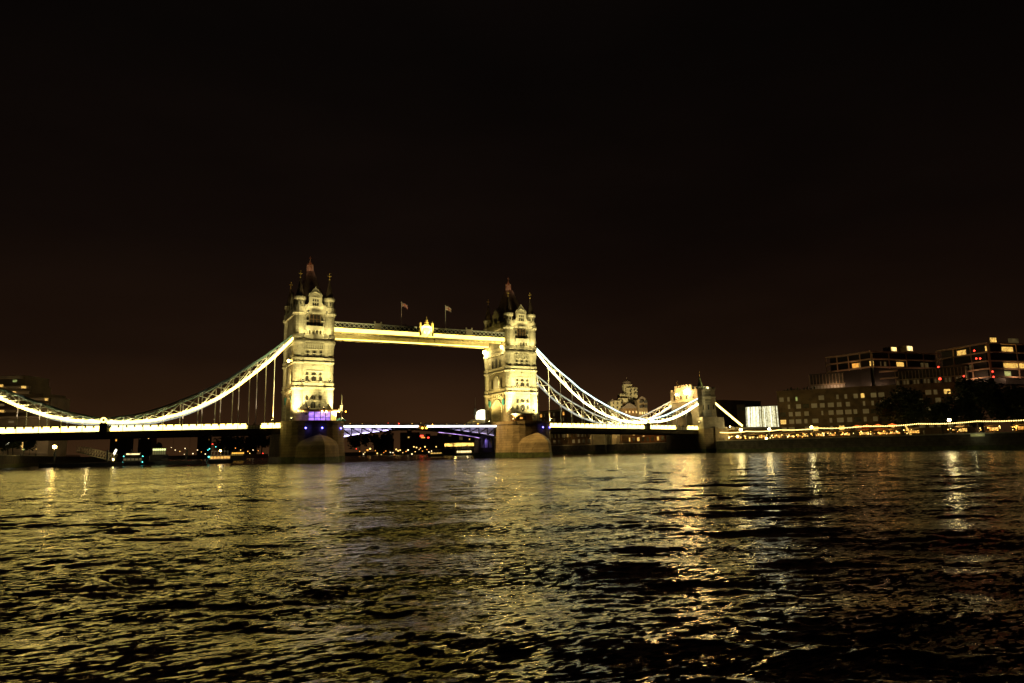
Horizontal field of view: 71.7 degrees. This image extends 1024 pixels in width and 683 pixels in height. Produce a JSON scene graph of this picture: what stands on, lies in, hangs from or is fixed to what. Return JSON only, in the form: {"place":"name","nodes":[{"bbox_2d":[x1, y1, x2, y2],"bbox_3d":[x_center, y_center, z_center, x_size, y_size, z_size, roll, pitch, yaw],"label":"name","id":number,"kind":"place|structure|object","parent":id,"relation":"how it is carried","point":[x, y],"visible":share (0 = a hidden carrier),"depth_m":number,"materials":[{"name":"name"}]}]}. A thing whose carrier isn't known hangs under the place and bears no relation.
{"place":"outdoors","nodes":[
{"label":"outdoors","id":0,"kind":"place"},
{"bbox_2d":[0,375,69,455],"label":"stepped hotel","id":1,"kind":"structure","parent":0,"point":[36,388],"depth_m":380.08,"materials":[{"name":"concrete"}]},
{"bbox_2d":[109,439,133,456],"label":"tower block","id":2,"kind":"structure","parent":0,"point":[123,446],"depth_m":697.04,"materials":[{"name":"grey"}]},
{"bbox_2d":[137,438,156,455],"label":"tower block","id":3,"kind":"structure","parent":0,"point":[146,446],"depth_m":796.62,"materials":[{"name":"grey"}]},
{"bbox_2d":[197,437,211,454],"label":"tower block","id":4,"kind":"structure","parent":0,"point":[204,444],"depth_m":1145.38,"materials":[{"name":"grey"}]},
{"bbox_2d":[221,436,231,454],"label":"tower block","id":5,"kind":"structure","parent":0,"point":[223,453],"depth_m":1175.76,"materials":[{"name":"grey"}]},
{"bbox_2d":[245,436,256,453],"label":"tower block","id":6,"kind":"structure","parent":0,"point":[251,451],"depth_m":1154.48,"materials":[{"name":"grey"}]},
{"bbox_2d":[80,451,437,461],"bbox_3d":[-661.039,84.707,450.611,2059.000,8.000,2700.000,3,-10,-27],"label":"ground","id":7,"kind":"structure","parent":0,"point":[91,459],"depth_m":825.72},
{"bbox_2d":[0,442,12,450],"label":"quay tree","id":8,"kind":"object","parent":7,"relation":"on","point":[3,445],"visible":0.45,"depth_m":266.38,"materials":[{"name":"green plant"}]},
{"bbox_2d":[7,441,21,454],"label":"quay tree","id":9,"kind":"object","parent":7,"relation":"on","point":[14,443],"visible":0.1,"depth_m":287.41,"materials":[{"name":"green plant"}]},
{"bbox_2d":[11,441,26,454],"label":"quay tree","id":10,"kind":"object","parent":7,"relation":"on","point":[18,445],"visible":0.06,"depth_m":300.28,"materials":[{"name":"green plant"}]},
{"bbox_2d":[19,441,36,450],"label":"quay tree","id":11,"kind":"object","parent":7,"relation":"on","point":[27,444],"visible":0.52,"depth_m":324.30,"materials":[{"name":"green plant"}]},
{"bbox_2d":[0,452,80,468],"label":"river wall","id":12,"kind":"structure","parent":7,"relation":"on","point":[9,461],"depth_m":314.43,"materials":[{"name":"stone"}]},
{"bbox_2d":[156,442,162,450],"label":"tree","id":13,"kind":"object","parent":7,"relation":"on","point":[159,445],"visible":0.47,"depth_m":878.36,"materials":[{"name":"green plant"}]},
{"bbox_2d":[213,437,238,454],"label":"tree","id":14,"kind":"object","parent":7,"relation":"on","point":[220,444],"visible":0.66,"depth_m":879.50,"materials":[{"name":"green plant"}]},
{"bbox_2d":[223,436,250,454],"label":"tree","id":15,"kind":"object","parent":7,"relation":"on","point":[241,440],"visible":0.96,"depth_m":878.19,"materials":[{"name":"green plant"}]},
{"bbox_2d":[248,435,269,453],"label":"tree","id":16,"kind":"object","parent":7,"relation":"on","point":[257,442],"visible":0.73,"depth_m":870.87,"materials":[{"name":"green plant"}]},
{"bbox_2d":[346,434,369,450],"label":"tree","id":17,"kind":"object","parent":7,"relation":"on","point":[354,441],"visible":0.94,"depth_m":875.87,"materials":[{"name":"green plant"}]},
{"bbox_2d":[369,431,393,451],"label":"tree","id":18,"kind":"object","parent":7,"relation":"on","point":[385,440],"visible":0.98,"depth_m":877.54,"materials":[{"name":"green plant"}]},
{"bbox_2d":[374,439,393,451],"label":"tower block","id":19,"kind":"structure","parent":7,"relation":"on","point":[388,449],"depth_m":895.43,"materials":[{"name":"grey"}]},
{"bbox_2d":[400,430,419,450],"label":"tower block","id":20,"kind":"structure","parent":7,"relation":"on","point":[409,439],"depth_m":896.95,"materials":[{"name":"grey"}]},
{"bbox_2d":[419,434,437,450],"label":"tower block","id":21,"kind":"structure","parent":7,"relation":"on","point":[429,442],"depth_m":876.65,"materials":[{"name":"grey"}]},
{"bbox_2d":[437,433,443,448],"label":"tower block","id":22,"kind":"structure","parent":7,"relation":"on","point":[440,436],"depth_m":757.59,"materials":[{"name":"grey"}]},
{"bbox_2d":[717,428,1023,451],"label":"river wall","id":23,"kind":"structure","parent":7,"relation":"on","point":[1005,440],"depth_m":246.70,"materials":[{"name":"stone"}]},
{"bbox_2d":[970,433,984,436],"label":"wall sign","id":24,"kind":"object","parent":23,"relation":"attached to","point":[980,434],"visible":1,"depth_m":219.24,"materials":[{"name":"beige"}]},
{"bbox_2d":[0,450,1023,682],"bbox_3d":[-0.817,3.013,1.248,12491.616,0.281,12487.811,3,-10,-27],"label":"water","id":25,"kind":"structure","parent":0,"point":[829,567],"depth_m":16.43,"materials":[{"name":"black liquid"}]},
{"bbox_2d":[38,450,122,467],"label":"pontoon","id":26,"kind":"object","parent":25,"relation":"on","point":[66,464],"visible":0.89,"depth_m":245.62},
{"bbox_2d":[76,446,117,460],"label":"gangway","id":27,"kind":"object","parent":26,"relation":"on","point":[89,452],"visible":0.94,"depth_m":257.24,"materials":[{"name":"grey metal"}]},
{"bbox_2d":[123,448,145,465],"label":"passenger boat","id":28,"kind":"object","parent":25,"relation":"on","point":[127,461],"visible":0.87,"depth_m":260.28,"materials":[{"name":"grey"}]},
{"bbox_2d":[149,447,167,460],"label":"floating shelter","id":29,"kind":"object","parent":25,"relation":"on","point":[161,455],"visible":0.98,"depth_m":300.70,"materials":[{"name":"grey"}]},
{"bbox_2d":[130,449,201,464],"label":"pontoon","id":30,"kind":"object","parent":25,"relation":"on","point":[152,462],"visible":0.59,"depth_m":267.76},
{"bbox_2d":[207,447,233,463],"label":"passenger boat","id":31,"kind":"object","parent":25,"relation":"on","point":[219,459],"visible":0.98,"depth_m":270.52,"materials":[{"name":"paint"}]},
{"bbox_2d":[230,452,245,460],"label":"floating shelter","id":32,"kind":"object","parent":25,"relation":"on","point":[237,456],"visible":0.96,"depth_m":421.11,"materials":[{"name":"grey"}]},
{"bbox_2d":[268,420,344,462],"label":"bridge pier","id":33,"kind":"structure","parent":25,"relation":"in","point":[297,442],"depth_m":233.47,"materials":[{"name":"stone"}]},
{"bbox_2d":[0,422,280,441],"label":"side span deck","id":34,"kind":"structure","parent":33,"relation":"on","point":[32,433],"depth_m":221.99,"materials":[{"name":"metal"}]},
{"bbox_2d":[246,423,258,429],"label":"maintenance gantry","id":35,"kind":"object","parent":34,"relation":"attached to","point":[252,427],"visible":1,"depth_m":235.36,"materials":[{"name":"metal"}]},
{"bbox_2d":[281,256,335,421],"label":"bridge tower","id":36,"kind":"structure","parent":33,"relation":"on","point":[309,355],"depth_m":248.58,"materials":[{"name":"stone"}]},
{"bbox_2d":[0,345,282,427],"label":"suspension chain","id":37,"kind":"object","parent":36,"relation":"hanging from","point":[159,411],"visible":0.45,"depth_m":241.50,"materials":[{"name":"white paint"}]},
{"bbox_2d":[0,335,292,435],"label":"suspension chain","id":38,"kind":"object","parent":36,"relation":"hanging from","point":[103,426],"visible":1,"depth_m":223.09,"materials":[{"name":"white paint"}]},
{"bbox_2d":[310,402,315,408],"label":"window","id":39,"kind":"structure","parent":36,"relation":"in","point":[312,405],"depth_m":245.04,"materials":[{"name":"glass"}]},
{"bbox_2d":[334,334,488,348],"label":"walkway","id":40,"kind":"structure","parent":36,"relation":"attached to","point":[389,340],"depth_m":282.98,"materials":[{"name":"beige paint"}]},
{"bbox_2d":[334,317,504,343],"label":"walkway","id":41,"kind":"structure","parent":36,"relation":"attached to","point":[420,331],"depth_m":268.10,"materials":[{"name":"beige paint"}]},
{"bbox_2d":[401,302,407,324],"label":"flag","id":42,"kind":"object","parent":41,"relation":"attached to","point":[404,305],"visible":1,"depth_m":268.46,"materials":[{"name":"red fabric"}]},
{"bbox_2d":[445,305,451,327],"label":"flag","id":43,"kind":"object","parent":41,"relation":"attached to","point":[447,308],"visible":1,"depth_m":276.61,"materials":[{"name":"red fabric"}]},
{"bbox_2d":[296,409,339,419],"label":"entrance pavilion","id":44,"kind":"structure","parent":33,"relation":"on","point":[316,414],"depth_m":239.68,"materials":[{"name":"purple glass"}]},
{"bbox_2d":[344,423,420,437],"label":"bascule leaf","id":45,"kind":"object","parent":33,"relation":"attached to","point":[353,430],"visible":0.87,"depth_m":256.74,"materials":[{"name":"metal"}]},
{"bbox_2d":[427,446,442,456],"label":"passenger boat","id":46,"kind":"object","parent":25,"relation":"on","point":[433,454],"visible":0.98,"depth_m":428.55,"materials":[{"name":"paint"}]},
{"bbox_2d":[453,447,472,455],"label":"passenger boat","id":47,"kind":"object","parent":25,"relation":"on","point":[460,452],"visible":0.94,"depth_m":468.19,"materials":[{"name":"paint"}]},
{"bbox_2d":[474,421,551,457],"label":"bridge pier","id":48,"kind":"structure","parent":25,"relation":"in","point":[520,439],"depth_m":270.94,"materials":[{"name":"stone"}]},
{"bbox_2d":[410,423,495,437],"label":"bascule leaf","id":49,"kind":"object","parent":48,"relation":"attached to","point":[476,430],"visible":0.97,"depth_m":276.73,"materials":[{"name":"metal"}]},
{"bbox_2d":[465,410,484,423],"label":"control pavilion","id":50,"kind":"structure","parent":48,"relation":"on","point":[480,417],"depth_m":303.10,"materials":[{"name":"stone"}]},
{"bbox_2d":[478,429,495,452],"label":"bascule chamber","id":51,"kind":"object","parent":48,"relation":"attached to","point":[487,443],"visible":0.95,"depth_m":283.66,"materials":[{"name":"grey stone"}]},
{"bbox_2d":[483,278,537,422],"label":"bridge tower","id":52,"kind":"structure","parent":48,"relation":"on","point":[508,369],"depth_m":286.91,"materials":[{"name":"stone"}]},
{"bbox_2d":[536,374,671,424],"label":"suspension chain","id":53,"kind":"object","parent":52,"relation":"hanging from","point":[581,408],"visible":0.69,"depth_m":318.57,"materials":[{"name":"white paint"}]},
{"bbox_2d":[536,349,697,431],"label":"suspension chain","id":54,"kind":"object","parent":52,"relation":"hanging from","point":[647,422],"visible":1,"depth_m":301.44,"materials":[{"name":"white metal"}]},
{"bbox_2d":[508,413,534,420],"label":"pier cabin","id":55,"kind":"object","parent":48,"relation":"on","point":[521,416],"visible":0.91,"depth_m":275.45,"materials":[{"name":"brown brick"}]},
{"bbox_2d":[550,423,697,434],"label":"side span deck","id":56,"kind":"structure","parent":48,"relation":"on","point":[613,429],"depth_m":306.08,"materials":[{"name":"metal"}]},
{"bbox_2d":[0,0,1023,456],"label":"sky","id":57,"kind":"structure","parent":0,"point":[741,196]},
{"bbox_2d":[537,402,633,445],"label":"warehouse","id":58,"kind":"structure","parent":0,"point":[575,439],"depth_m":434.18,"materials":[{"name":"brown brick"}]},
{"bbox_2d":[715,400,760,426],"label":"dark block","id":59,"kind":"structure","parent":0,"point":[729,407],"depth_m":424.84,"materials":[{"name":"concrete"}]},
{"bbox_2d":[745,406,778,426],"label":"lit hall","id":60,"kind":"structure","parent":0,"point":[763,416],"depth_m":396.35,"materials":[{"name":"grey glass"}]},
{"bbox_2d":[776,386,880,438],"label":"apartment block","id":61,"kind":"structure","parent":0,"point":[834,408],"depth_m":329.26,"materials":[{"name":"concrete"}]},
{"bbox_2d":[809,372,844,388],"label":"penthouse","id":62,"kind":"object","parent":61,"relation":"on","point":[826,380],"visible":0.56,"depth_m":348.77,"materials":[{"name":"brown"}]},
{"bbox_2d":[854,417,860,421],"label":"window","id":63,"kind":"structure","parent":61,"relation":"in","point":[856,419],"depth_m":322.41,"materials":[{"name":"black glass"}]},
{"bbox_2d":[825,351,941,386],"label":"terrace block","id":64,"kind":"structure","parent":61,"relation":"on","point":[861,369],"depth_m":338.58,"materials":[{"name":"black concrete"}]},
{"bbox_2d":[852,363,858,367],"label":"window","id":65,"kind":"structure","parent":64,"relation":"in","point":[856,365],"depth_m":339.96,"materials":[{"name":"orange"}]},
{"bbox_2d":[883,346,896,351],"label":"roof pavilion","id":66,"kind":"structure","parent":64,"relation":"on","point":[892,349],"depth_m":337.72,"materials":[{"name":"concrete"}]},
{"bbox_2d":[896,362,903,366],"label":"window","id":67,"kind":"structure","parent":64,"relation":"in","point":[899,364],"depth_m":338.88,"materials":[{"name":"yellow glass"}]},
{"bbox_2d":[898,345,912,351],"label":"roof pavilion","id":68,"kind":"structure","parent":64,"relation":"on","point":[906,348],"depth_m":337.88,"materials":[{"name":"glass"}]},
{"bbox_2d":[877,381,975,435],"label":"apartment block","id":69,"kind":"structure","parent":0,"point":[934,392],"depth_m":308.89,"materials":[{"name":"concrete"}]},
{"bbox_2d":[879,366,968,384],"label":"penthouse","id":70,"kind":"object","parent":69,"relation":"on","point":[934,375],"visible":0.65,"depth_m":318.02,"materials":[{"name":"grey"}]},
{"bbox_2d":[936,338,1023,385],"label":"terrace block","id":71,"kind":"structure","parent":69,"relation":"on","point":[1003,361],"depth_m":309.71,"materials":[{"name":"black concrete"}]},
{"bbox_2d":[957,350,965,355],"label":"window","id":72,"kind":"structure","parent":71,"relation":"in","point":[962,352],"depth_m":319.20,"materials":[{"name":"yellow glass"}]},
{"bbox_2d":[1001,347,1012,351],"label":"window","id":73,"kind":"structure","parent":71,"relation":"in","point":[1008,349],"depth_m":310.67,"materials":[{"name":"yellow glass"}]},
{"bbox_2d":[1004,371,1010,375],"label":"window","id":74,"kind":"structure","parent":71,"relation":"in","point":[1007,373],"depth_m":308.52,"materials":[{"name":"green"}]},
{"bbox_2d":[1003,363,1023,367],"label":"window","id":75,"kind":"structure","parent":71,"relation":"in","point":[1006,365],"depth_m":310.21,"materials":[{"name":"yellow glass"}]},
{"bbox_2d":[1008,338,1018,342],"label":"window","id":76,"kind":"structure","parent":71,"relation":"in","point":[1010,340],"depth_m":312.42,"materials":[{"name":"grey"}]},
{"bbox_3d":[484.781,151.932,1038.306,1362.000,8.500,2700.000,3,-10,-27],"label":"ground","id":77,"kind":"structure","parent":0,"visible":0},
{"bbox_2d":[443,434,473,448],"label":"tower block","id":78,"kind":"structure","parent":77,"relation":"on","point":[451,438],"depth_m":777.46,"materials":[{"name":"grey"}]},
{"bbox_2d":[443,442,473,448],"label":"quay canopy","id":79,"kind":"object","parent":77,"relation":"on","point":[462,444],"visible":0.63,"depth_m":671.96,"materials":[{"name":"yellow"}]},
{"bbox_2d":[439,440,666,454],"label":"river wall","id":80,"kind":"structure","parent":77,"relation":"on","point":[645,447],"depth_m":395.66,"materials":[{"name":"stone"}]},
{"bbox_2d":[590,380,647,444],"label":"brewhouse","id":81,"kind":"structure","parent":77,"relation":"on","point":[628,396],"depth_m":391.10,"materials":[{"name":"stone"}]},
{"bbox_2d":[628,420,666,442],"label":"warehouse","id":82,"kind":"structure","parent":77,"relation":"on","point":[643,438],"depth_m":368.02,"materials":[{"name":"orange brick"}]},
{"bbox_2d":[665,375,742,452],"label":"abutment tower","id":83,"kind":"structure","parent":77,"relation":"on","point":[711,425],"depth_m":327.14,"materials":[{"name":"stone"}]},
{"bbox_2d":[731,434,741,439],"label":"market stall","id":84,"kind":"object","parent":77,"relation":"on","point":[736,435],"visible":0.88,"depth_m":313.93,"materials":[{"name":"fabric"}]},
{"bbox_2d":[736,404,749,426],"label":"annexe","id":85,"kind":"structure","parent":77,"relation":"on","point":[741,412],"depth_m":403.78,"materials":[{"name":"concrete"}]},
{"bbox_2d":[725,427,779,439],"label":"approach viaduct","id":86,"kind":"object","parent":77,"relation":"on","point":[744,429],"depth_m":339.61,"materials":[{"name":"brown brick"}]},
{"bbox_2d":[752,433,764,438],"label":"market stall","id":87,"kind":"object","parent":77,"relation":"on","point":[760,436],"visible":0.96,"depth_m":301.94,"materials":[{"name":"fabric"}]},
{"bbox_2d":[770,432,781,438],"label":"market stall","id":88,"kind":"object","parent":77,"relation":"on","point":[774,433],"visible":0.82,"depth_m":295.17,"materials":[{"name":"fabric"}]},
{"bbox_2d":[783,432,794,438],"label":"market stall","id":89,"kind":"object","parent":77,"relation":"on","point":[788,436],"visible":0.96,"depth_m":289.07,"materials":[{"name":"fabric"}]},
{"bbox_2d":[797,431,808,437],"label":"market stall","id":90,"kind":"object","parent":77,"relation":"on","point":[804,435],"visible":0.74,"depth_m":282.69,"materials":[{"name":"fabric"}]},
{"bbox_2d":[811,430,823,437],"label":"market stall","id":91,"kind":"object","parent":77,"relation":"on","point":[821,435],"visible":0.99,"depth_m":277.39,"materials":[{"name":"fabric"}]},
{"bbox_2d":[822,430,835,436],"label":"market stall","id":92,"kind":"object","parent":77,"relation":"on","point":[830,431],"visible":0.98,"depth_m":271.21,"materials":[{"name":"fabric"}]},
{"bbox_2d":[839,429,850,436],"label":"market stall","id":93,"kind":"object","parent":77,"relation":"on","point":[847,433],"visible":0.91,"depth_m":265.20,"materials":[{"name":"fabric"}]},
{"bbox_2d":[853,429,869,435],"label":"market stall","id":94,"kind":"object","parent":77,"relation":"on","point":[864,433],"visible":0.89,"depth_m":259.35,"materials":[{"name":"fabric"}]},
{"bbox_2d":[870,428,887,435],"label":"market stall","id":95,"kind":"object","parent":77,"relation":"on","point":[880,433],"visible":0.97,"depth_m":254.41,"materials":[{"name":"fabric"}]},
{"bbox_2d":[883,427,900,435],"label":"market stall","id":96,"kind":"object","parent":77,"relation":"on","point":[893,433],"visible":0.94,"depth_m":248.03,"materials":[{"name":"fabric"}]},
{"bbox_2d":[873,385,931,434],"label":"plane tree","id":97,"kind":"object","parent":77,"relation":"on","point":[910,410],"visible":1,"depth_m":258.59,"materials":[{"name":"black plant"}]},
{"bbox_2d":[903,427,919,434],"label":"market stall","id":98,"kind":"object","parent":77,"relation":"on","point":[912,432],"visible":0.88,"depth_m":243.19,"materials":[{"name":"fabric"}]},
{"bbox_2d":[924,401,959,433],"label":"plane tree","id":99,"kind":"object","parent":77,"relation":"on","point":[941,412],"visible":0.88,"depth_m":268.54,"materials":[{"name":"black plant"}]},
{"bbox_2d":[948,425,967,432],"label":"market stall","id":100,"kind":"object","parent":77,"relation":"on","point":[962,430],"visible":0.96,"depth_m":228.47,"materials":[{"name":"fabric"}]},
{"bbox_2d":[941,377,1010,432],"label":"plane tree","id":101,"kind":"object","parent":77,"relation":"on","point":[977,394],"visible":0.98,"depth_m":260.24,"materials":[{"name":"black plant"}]},
{"bbox_2d":[980,424,999,432],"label":"market stall","id":102,"kind":"object","parent":77,"relation":"on","point":[993,429],"visible":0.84,"depth_m":221.01,"materials":[{"name":"fabric"}]},
{"bbox_2d":[1000,384,1023,425],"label":"plane tree","id":103,"kind":"object","parent":77,"relation":"on","point":[1015,397],"visible":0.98,"depth_m":249.14,"materials":[{"name":"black plant"}]},
{"bbox_2d":[1011,422,1023,431],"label":"market stall","id":104,"kind":"object","parent":77,"relation":"on","point":[1020,428],"visible":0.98,"depth_m":213.18,"materials":[{"name":"fabric"}]},
{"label":"pier hut","id":105,"kind":"object","parent":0,"visible":0},
{"bbox_2d":[340,402,345,417],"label":"signal mast","id":106,"kind":"object","parent":105,"relation":"on","point":[341,407],"visible":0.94,"depth_m":246.75,"materials":[{"name":"grey"}]},
{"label":"festoon post","id":107,"kind":"object","parent":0,"visible":0},
{"bbox_2d":[918,421,974,423],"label":"festoon string","id":108,"kind":"object","parent":107,"relation":"hanging from","point":[944,423],"visible":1,"depth_m":231.51,"materials":[{"name":"yellow"}]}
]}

